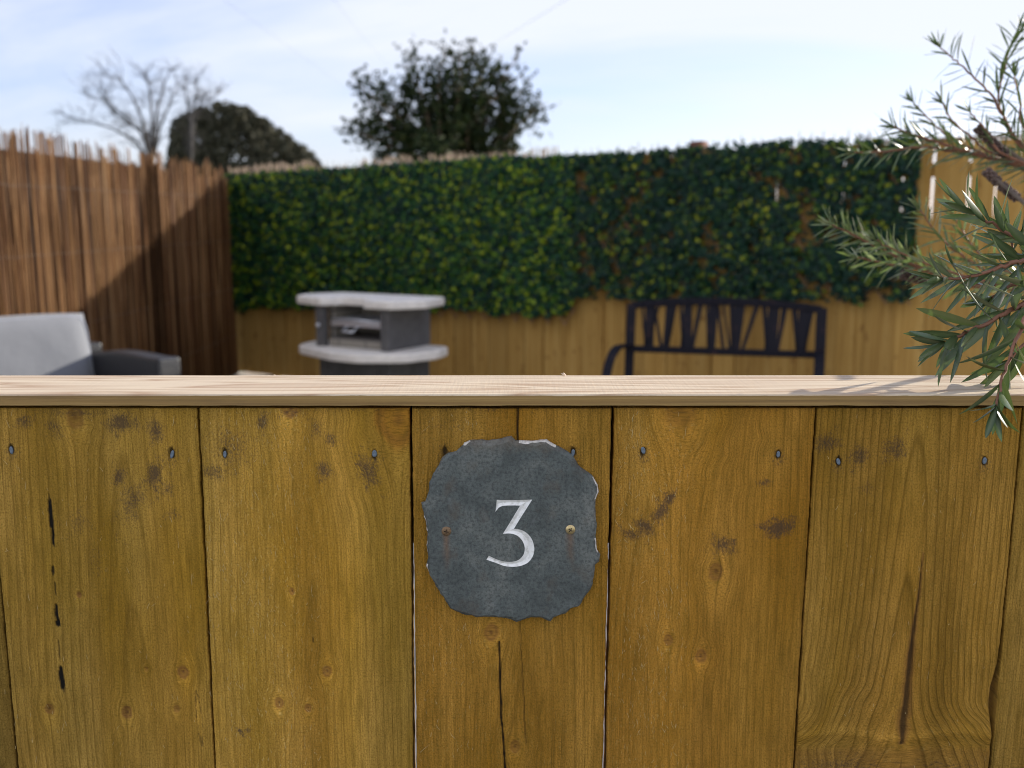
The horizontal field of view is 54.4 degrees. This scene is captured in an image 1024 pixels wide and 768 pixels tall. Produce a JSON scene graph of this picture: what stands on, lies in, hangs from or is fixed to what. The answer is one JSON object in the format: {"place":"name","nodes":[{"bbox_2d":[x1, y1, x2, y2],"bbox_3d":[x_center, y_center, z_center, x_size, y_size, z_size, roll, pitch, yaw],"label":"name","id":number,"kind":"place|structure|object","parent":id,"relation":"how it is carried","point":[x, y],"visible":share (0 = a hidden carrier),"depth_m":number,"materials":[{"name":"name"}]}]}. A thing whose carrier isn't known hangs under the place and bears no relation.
{"place":"outdoors","nodes":[
{"label":"outdoors","id":0,"kind":"place"},
{"bbox_2d":[43,47,203,160],"bbox_3d":[-8.479,-4.946,22.245,3.253,5.056,1.987,0,10,0],"label":"bare tree","id":1,"kind":"object","parent":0,"point":[151,144],"visible":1,"depth_m":21.99,"materials":[{"name":"brown plant"}]},
{"bbox_2d":[161,61,227,166],"bbox_3d":[-7.585,-5.298,24.252,1.698,5.084,1.590,0,10,0],"label":"bare tree","id":2,"kind":"object","parent":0,"point":[191,144],"visible":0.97,"depth_m":23.99,"materials":[{"name":"brown plant"}]},
{"bbox_2d":[161,100,322,179],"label":"dome tree","id":3,"kind":"object","parent":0,"point":[263,141],"visible":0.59,"depth_m":40.93,"materials":[{"name":"green plant"}]},
{"bbox_2d":[236,372,608,767],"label":"patio","id":4,"kind":"structure","parent":0,"point":[244,373],"depth_m":3.17,"materials":[{"name":"grey stone"}]},
{"bbox_2d":[0,149,227,371],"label":"side fence","id":5,"kind":"object","parent":4,"relation":"on","point":[92,241],"visible":0.05,"depth_m":5.79,"materials":[{"name":"brown wood"}]},
{"bbox_2d":[0,123,238,374],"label":"reed screen","id":6,"kind":"object","parent":5,"relation":"attached to","point":[160,306],"visible":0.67,"depth_m":6.23,"materials":[{"name":"wood"}]},
{"bbox_2d":[89,341,180,374],"bbox_3d":[-2.096,0.236,4.508,0.876,0.725,0.860,9,13,43],"label":"rattan armchair","id":7,"kind":"object","parent":4,"relation":"on","point":[124,362],"visible":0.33,"depth_m":4.58,"materials":[{"name":"grey wicker"}]},
{"bbox_2d":[0,313,94,374],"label":"back cushion","id":8,"kind":"object","parent":7,"relation":"on","point":[45,344],"visible":0.48,"depth_m":4.65,"materials":[{"name":"grey fabric"}]},
{"bbox_2d":[297,292,447,374],"bbox_3d":[-0.907,-0.110,6.175,0.967,0.861,0.605,6,11,31],"label":"masonry barbecue","id":9,"kind":"object","parent":4,"relation":"on","point":[377,334],"visible":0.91,"depth_m":6.07,"materials":[{"name":"concrete"}]},
{"bbox_2d":[0,373,1023,767],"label":"fence","id":10,"kind":"object","parent":4,"relation":"on","point":[792,571],"visible":1,"depth_m":0.74,"materials":[{"name":"brown wood"}]},
{"bbox_2d":[421,436,599,621],"bbox_3d":[-0.001,0.106,0.723,0.130,0.140,0.008,0,10,0],"label":"house number plaque","id":11,"kind":"object","parent":10,"relation":"attached to","point":[511,523],"visible":1,"depth_m":0.72,"materials":[{"name":"stone"}]},
{"bbox_2d":[228,134,1023,374],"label":"tall fence","id":12,"kind":"object","parent":4,"relation":"on","point":[869,337],"visible":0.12,"depth_m":6.27,"materials":[{"name":"brown wood"}]},
{"bbox_2d":[228,146,557,287],"bbox_3d":[-1.026,-1.252,7.523,3.160,0.965,0.022,6,11,32],"label":"reed screen","id":13,"kind":"object","parent":12,"relation":"attached to","point":[284,166],"visible":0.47,"depth_m":7.41,"materials":[{"name":"beige wicker"}]},
{"bbox_2d":[219,149,577,324],"bbox_3d":[-0.994,-1.078,7.477,3.358,1.280,0.094,6,11,32],"label":"ivy screen","id":14,"kind":"object","parent":12,"relation":"attached to","point":[532,208],"visible":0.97,"depth_m":7.27,"materials":[{"name":"plant"}]},
{"bbox_2d":[562,129,922,306],"bbox_3d":[1.287,-0.979,6.038,2.233,1.052,0.094,6,11,32],"label":"ivy screen","id":15,"kind":"object","parent":12,"relation":"attached to","point":[685,217],"visible":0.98,"depth_m":5.97,"materials":[{"name":"plant"}]},
{"bbox_2d":[602,297,826,374],"bbox_3d":[1.103,-0.006,5.450,1.178,0.891,0.582,3,10,15],"label":"garden bench","id":16,"kind":"object","parent":4,"relation":"on","point":[802,321],"visible":0.73,"depth_m":5.62,"materials":[{"name":"paint"}]},
{"bbox_2d":[812,13,1023,441],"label":"bottlebrush shrub","id":17,"kind":"object","parent":4,"relation":"on","point":[930,277],"visible":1,"depth_m":0.78,"materials":[{"name":"green plant"}]},
{"bbox_2d":[334,27,560,163],"bbox_3d":[-0.856,-2.670,12.716,2.257,3.739,2.432,-9,13,-43],"label":"evergreen tree","id":18,"kind":"object","parent":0,"point":[458,121],"visible":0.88,"depth_m":12.19,"materials":[{"name":"green plant"}]},
{"bbox_2d":[0,0,1023,216],"label":"sky","id":19,"kind":"structure","parent":0,"point":[623,73],"materials":[{"name":"blue"}]}
]}

